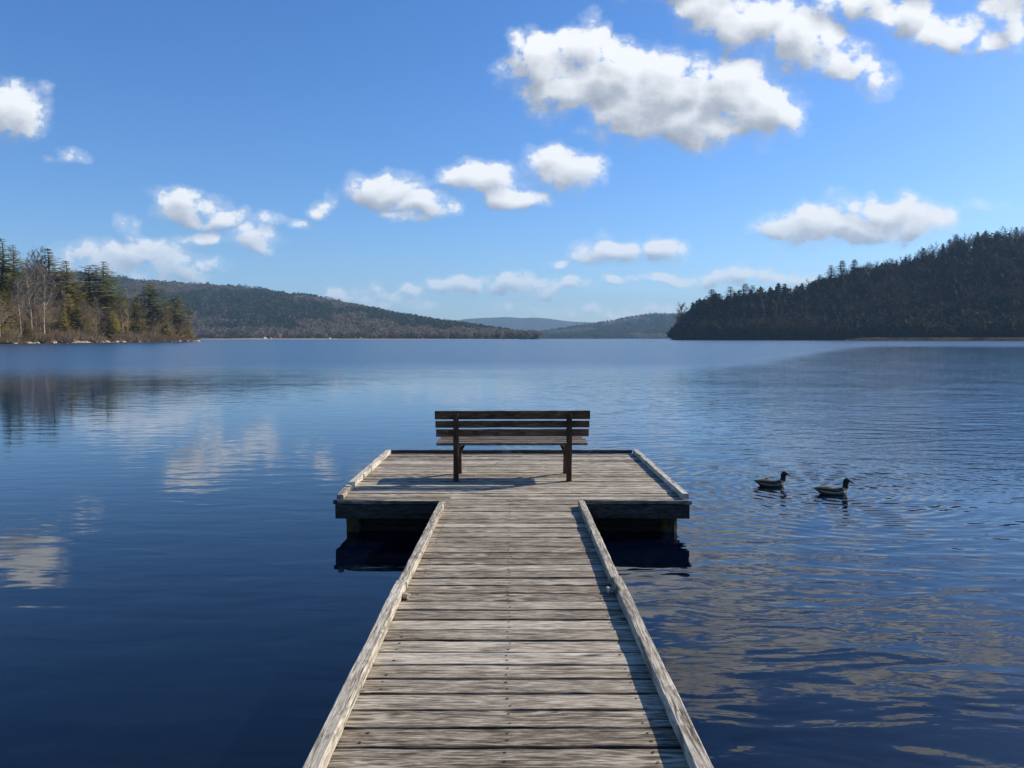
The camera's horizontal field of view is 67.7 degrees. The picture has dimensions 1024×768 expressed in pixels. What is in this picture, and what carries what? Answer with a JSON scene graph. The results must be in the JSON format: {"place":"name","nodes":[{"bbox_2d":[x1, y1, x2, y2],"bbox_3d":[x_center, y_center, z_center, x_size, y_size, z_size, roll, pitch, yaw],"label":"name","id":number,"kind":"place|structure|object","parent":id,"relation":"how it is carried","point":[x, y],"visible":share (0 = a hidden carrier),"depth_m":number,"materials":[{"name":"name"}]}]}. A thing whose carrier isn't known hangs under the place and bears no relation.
{"place":"outdoors","nodes":[
{"label":"outdoors","id":0,"kind":"place"},
{"bbox_2d":[0,312,182,343],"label":"wooded point","id":1,"kind":"structure","parent":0,"point":[55,327],"depth_m":349.91,"materials":[{"name":"brown plant"}]},
{"bbox_2d":[0,296,11,336],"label":"birch tree","id":2,"kind":"object","parent":1,"relation":"on","point":[1,310],"visible":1,"depth_m":288.07,"materials":[{"name":"plant"}]},
{"bbox_2d":[0,292,30,328],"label":"spruce tree","id":3,"kind":"object","parent":1,"relation":"on","point":[7,309],"visible":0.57,"depth_m":301.74,"materials":[{"name":"green plant"}]},
{"bbox_2d":[0,239,33,293],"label":"pine tree","id":4,"kind":"object","parent":1,"relation":"on","point":[3,262],"visible":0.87,"depth_m":325.94,"materials":[{"name":"green plant"}]},
{"bbox_2d":[9,276,32,334],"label":"birch tree","id":5,"kind":"object","parent":1,"relation":"on","point":[17,281],"visible":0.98,"depth_m":307.37,"materials":[{"name":"grey plant"}]},
{"bbox_2d":[2,245,42,308],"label":"pine tree","id":6,"kind":"object","parent":1,"relation":"on","point":[16,271],"visible":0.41,"depth_m":334.47,"materials":[{"name":"green plant"}]},
{"bbox_2d":[19,320,36,336],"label":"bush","id":7,"kind":"object","parent":1,"relation":"on","point":[24,327],"visible":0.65,"depth_m":311.52,"materials":[{"name":"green plant"}]},
{"bbox_2d":[10,259,50,324],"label":"bare tree","id":8,"kind":"object","parent":1,"relation":"on","point":[33,295],"visible":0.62,"depth_m":327.49,"materials":[{"name":"brown plant"}]},
{"bbox_2d":[8,256,61,328],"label":"birch tree","id":9,"kind":"object","parent":1,"relation":"on","point":[30,283],"visible":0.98,"depth_m":317.79,"materials":[{"name":"grey plant"}]},
{"bbox_2d":[12,245,71,282],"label":"bare tree","id":10,"kind":"object","parent":1,"relation":"on","point":[38,253],"visible":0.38,"depth_m":361.86,"materials":[{"name":"brown plant"}]},
{"bbox_2d":[24,260,59,304],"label":"spruce tree","id":11,"kind":"object","parent":1,"relation":"on","point":[37,279],"visible":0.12,"depth_m":355.59,"materials":[{"name":"green plant"}]},
{"bbox_2d":[29,263,63,332],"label":"birch tree","id":12,"kind":"object","parent":1,"relation":"on","point":[44,285],"visible":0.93,"depth_m":325.49,"materials":[{"name":"grey plant"}]},
{"bbox_2d":[18,248,82,307],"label":"spruce tree","id":13,"kind":"object","parent":1,"relation":"on","point":[49,260],"visible":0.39,"depth_m":360.23,"materials":[{"name":"green plant"}]},
{"bbox_2d":[39,281,68,312],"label":"bare tree","id":14,"kind":"object","parent":1,"relation":"on","point":[60,303],"visible":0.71,"depth_m":343.88,"materials":[{"name":"brown plant"}]},
{"bbox_2d":[48,261,99,319],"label":"spruce tree","id":15,"kind":"object","parent":1,"relation":"on","point":[65,273],"visible":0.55,"depth_m":364.81,"materials":[{"name":"green plant"}]},
{"bbox_2d":[66,304,100,334],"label":"spruce tree","id":16,"kind":"object","parent":1,"relation":"on","point":[76,323],"visible":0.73,"depth_m":355.97,"materials":[{"name":"green plant"}]},
{"bbox_2d":[74,301,95,333],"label":"bare tree","id":17,"kind":"object","parent":1,"relation":"on","point":[84,311],"visible":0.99,"depth_m":355.56,"materials":[{"name":"brown plant"}]},
{"bbox_2d":[89,295,98,333],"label":"bare tree","id":18,"kind":"object","parent":1,"relation":"on","point":[96,305],"visible":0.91,"depth_m":368.29,"materials":[{"name":"brown plant"}]},
{"bbox_2d":[0,264,195,338],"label":"woodland","id":19,"kind":"object","parent":1,"relation":"on","point":[49,317],"visible":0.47,"depth_m":360.17,"materials":[{"name":"green plant"}]},
{"bbox_2d":[0,303,199,342],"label":"undergrowth","id":20,"kind":"object","parent":1,"relation":"on","point":[50,335],"visible":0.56,"depth_m":349.00,"materials":[{"name":"brown plant"}]},
{"bbox_2d":[69,265,133,317],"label":"pine tree","id":21,"kind":"object","parent":1,"relation":"on","point":[95,293],"visible":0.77,"depth_m":388.86,"materials":[{"name":"green plant"}]},
{"bbox_2d":[95,316,109,342],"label":"leaning tree","id":22,"kind":"object","parent":1,"relation":"on","point":[103,319],"visible":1,"depth_m":364.91,"materials":[{"name":"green plant"}]},
{"bbox_2d":[97,308,123,337],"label":"spruce tree","id":23,"kind":"object","parent":1,"relation":"on","point":[109,328],"visible":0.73,"depth_m":387.80,"materials":[{"name":"green plant"}]},
{"bbox_2d":[92,262,139,322],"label":"pine tree","id":24,"kind":"object","parent":1,"relation":"on","point":[108,282],"visible":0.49,"depth_m":404.47,"materials":[{"name":"green plant"}]},
{"bbox_2d":[113,293,134,329],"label":"bare tree","id":25,"kind":"object","parent":1,"relation":"on","point":[120,312],"visible":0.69,"depth_m":409.69,"materials":[{"name":"brown plant"}]},
{"bbox_2d":[127,301,150,332],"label":"spruce tree","id":26,"kind":"object","parent":1,"relation":"on","point":[134,313],"visible":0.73,"depth_m":428.77,"materials":[{"name":"green plant"}]},
{"bbox_2d":[134,298,152,337],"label":"bare tree","id":27,"kind":"object","parent":1,"relation":"on","point":[142,311],"visible":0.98,"depth_m":431.27,"materials":[{"name":"brown plant"}]},
{"bbox_2d":[128,282,181,326],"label":"pine tree","id":28,"kind":"object","parent":1,"relation":"on","point":[150,301],"visible":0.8,"depth_m":455.33,"materials":[{"name":"green plant"}]},
{"bbox_2d":[150,304,164,332],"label":"bare tree","id":29,"kind":"object","parent":1,"relation":"on","point":[157,314],"visible":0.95,"depth_m":452.16,"materials":[{"name":"brown plant"}]},
{"bbox_2d":[158,295,200,333],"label":"pine tree","id":30,"kind":"object","parent":1,"relation":"on","point":[178,308],"visible":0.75,"depth_m":486.45,"materials":[{"name":"green plant"}]},
{"bbox_2d":[174,316,190,340],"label":"bare tree","id":31,"kind":"object","parent":1,"relation":"on","point":[181,324],"visible":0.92,"depth_m":482.25,"materials":[{"name":"brown plant"}]},
{"bbox_2d":[182,322,192,339],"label":"bare tree","id":32,"kind":"object","parent":1,"relation":"on","point":[187,331],"visible":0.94,"depth_m":489.92,"materials":[{"name":"brown plant"}]},
{"bbox_2d":[4,272,484,338],"bbox_3d":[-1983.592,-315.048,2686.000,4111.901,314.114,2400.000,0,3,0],"label":"long hill","id":33,"kind":"structure","parent":0,"point":[279,320],"depth_m":1603.43,"materials":[{"name":"green plant"}]},
{"bbox_2d":[0,265,542,338],"bbox_3d":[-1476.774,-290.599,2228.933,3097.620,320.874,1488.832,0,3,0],"label":"woodland","id":34,"kind":"object","parent":33,"relation":"on","point":[336,319],"visible":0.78,"depth_m":1886.02,"materials":[{"name":"green plant"}]},
{"bbox_2d":[221,338,331,338],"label":"sandy shore","id":35,"kind":"structure","parent":0,"point":[274,338],"depth_m":1528.35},
{"bbox_2d":[0,339,1023,767],"bbox_3d":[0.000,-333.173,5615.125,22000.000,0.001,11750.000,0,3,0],"label":"water","id":36,"kind":"structure","parent":0,"point":[194,573],"depth_m":7.84,"materials":[{"name":"blue liquid"}]},
{"bbox_2d":[302,449,712,767],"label":"jetty","id":37,"kind":"object","parent":36,"relation":"in","point":[508,629],"visible":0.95,"depth_m":4.37,"materials":[{"name":"grey wood"}]},
{"bbox_2d":[435,410,589,481],"bbox_3d":[0.005,0.714,9.187,1.820,0.835,0.576,0,3,0],"label":"park bench","id":38,"kind":"object","parent":37,"relation":"on","point":[457,438],"visible":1,"depth_m":8.96,"materials":[{"name":"brown wood"}]},
{"bbox_2d":[752,471,790,486],"bbox_3d":[3.582,1.321,10.515,0.551,0.245,0.191,0,3,-2],"label":"duck","id":39,"kind":"object","parent":36,"relation":"on","point":[771,483],"visible":0.97,"depth_m":10.46},
{"bbox_2d":[813,478,854,494],"bbox_3d":[4.201,1.351,9.982,0.562,0.250,0.195,0,3,1],"label":"duck","id":40,"kind":"object","parent":36,"relation":"on","point":[828,490],"visible":0.96,"depth_m":9.93},
{"bbox_2d":[846,337,1023,340],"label":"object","id":41,"kind":"object","parent":36,"relation":"in","point":[968,339],"visible":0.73,"depth_m":739.07,"materials":[{"name":"brown plant"}]},
{"bbox_2d":[0,0,1023,322],"label":"sky","id":42,"kind":"structure","parent":0,"point":[596,161],"materials":[{"name":"blue"}]},
{"bbox_2d":[456,317,595,330],"bbox_3d":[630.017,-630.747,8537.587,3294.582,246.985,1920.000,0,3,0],"label":"distant ridge","id":43,"kind":"structure","parent":0,"point":[535,324],"depth_m":8423.86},
{"bbox_2d":[540,316,677,338],"bbox_3d":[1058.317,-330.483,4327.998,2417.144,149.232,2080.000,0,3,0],"label":"blue green hill","id":44,"kind":"structure","parent":0,"point":[648,327],"depth_m":3759.68,"materials":[{"name":"plant"}]},
{"bbox_2d":[539,312,680,338],"bbox_3d":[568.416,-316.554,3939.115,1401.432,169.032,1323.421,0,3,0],"label":"woodland","id":45,"kind":"object","parent":44,"relation":"on","point":[589,330],"visible":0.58,"depth_m":3818.42,"materials":[{"name":"green plant"}]},
{"bbox_2d":[675,253,1023,339],"bbox_3d":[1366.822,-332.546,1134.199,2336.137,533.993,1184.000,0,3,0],"label":"hill","id":46,"kind":"structure","parent":0,"point":[979,283],"depth_m":886.10,"materials":[{"name":"green plant"}]},
{"bbox_2d":[673,303,695,328],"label":"bare tree","id":47,"kind":"object","parent":46,"relation":"on","point":[681,314],"visible":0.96,"depth_m":941.58,"materials":[{"name":"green plant"}]},
{"bbox_2d":[694,289,722,320],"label":"spruce tree","id":48,"kind":"object","parent":46,"relation":"on","point":[711,294],"visible":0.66,"depth_m":946.02,"materials":[{"name":"green plant"}]},
{"bbox_2d":[709,294,723,316],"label":"pine tree","id":49,"kind":"object","parent":46,"relation":"on","point":[719,295],"visible":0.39,"depth_m":953.18,"materials":[{"name":"green plant"}]},
{"bbox_2d":[720,287,739,311],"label":"pine tree","id":50,"kind":"object","parent":46,"relation":"on","point":[730,291],"visible":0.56,"depth_m":951.85,"materials":[{"name":"green plant"}]},
{"bbox_2d":[735,284,752,299],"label":"spruce tree","id":51,"kind":"object","parent":46,"relation":"on","point":[743,290],"visible":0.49,"depth_m":963.63,"materials":[{"name":"green plant"}]},
{"bbox_2d":[745,285,758,304],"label":"pine tree","id":52,"kind":"object","parent":46,"relation":"on","point":[754,289],"visible":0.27,"depth_m":963.01,"materials":[{"name":"green plant"}]},
{"bbox_2d":[753,287,770,299],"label":"bare tree","id":53,"kind":"object","parent":46,"relation":"on","point":[760,292],"visible":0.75,"depth_m":963.12,"materials":[{"name":"green plant"}]},
{"bbox_2d":[779,284,794,302],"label":"spruce tree","id":54,"kind":"object","parent":46,"relation":"on","point":[785,288],"visible":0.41,"depth_m":967.50,"materials":[{"name":"green plant"}]},
{"bbox_2d":[809,275,824,288],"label":"pine tree","id":55,"kind":"object","parent":46,"relation":"on","point":[819,282],"visible":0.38,"depth_m":976.69,"materials":[{"name":"green plant"}]},
{"bbox_2d":[822,265,839,284],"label":"pine tree","id":56,"kind":"object","parent":46,"relation":"on","point":[831,275],"visible":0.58,"depth_m":983.72,"materials":[{"name":"green plant"}]},
{"bbox_2d":[833,260,850,280],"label":"spruce tree","id":57,"kind":"object","parent":46,"relation":"on","point":[841,270],"visible":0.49,"depth_m":986.03,"materials":[{"name":"green plant"}]},
{"bbox_2d":[666,226,1023,339],"bbox_3d":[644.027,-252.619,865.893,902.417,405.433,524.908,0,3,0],"label":"woodland","id":58,"kind":"object","parent":46,"relation":"on","point":[846,314],"visible":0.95,"depth_m":893.06,"materials":[{"name":"green plant"}]},
{"bbox_2d":[845,259,862,279],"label":"spruce tree","id":59,"kind":"object","parent":46,"relation":"on","point":[855,266],"visible":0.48,"depth_m":985.76,"materials":[{"name":"green plant"}]},
{"bbox_2d":[914,248,926,261],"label":"spruce tree","id":60,"kind":"object","parent":46,"relation":"on","point":[923,253],"visible":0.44,"depth_m":988.20,"materials":[{"name":"green plant"}]},
{"bbox_2d":[941,239,953,254],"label":"spruce tree","id":61,"kind":"object","parent":46,"relation":"on","point":[948,246],"visible":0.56,"depth_m":1001.01,"materials":[{"name":"green plant"}]},
{"bbox_2d":[951,234,959,250],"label":"pine tree","id":62,"kind":"object","parent":46,"relation":"on","point":[955,241],"visible":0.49,"depth_m":1006.78,"materials":[{"name":"green plant"}]},
{"bbox_2d":[1011,227,1019,241],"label":"spruce tree","id":63,"kind":"object","parent":46,"relation":"on","point":[1014,234],"visible":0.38,"depth_m":1023.62,"materials":[{"name":"green plant"}]}
]}

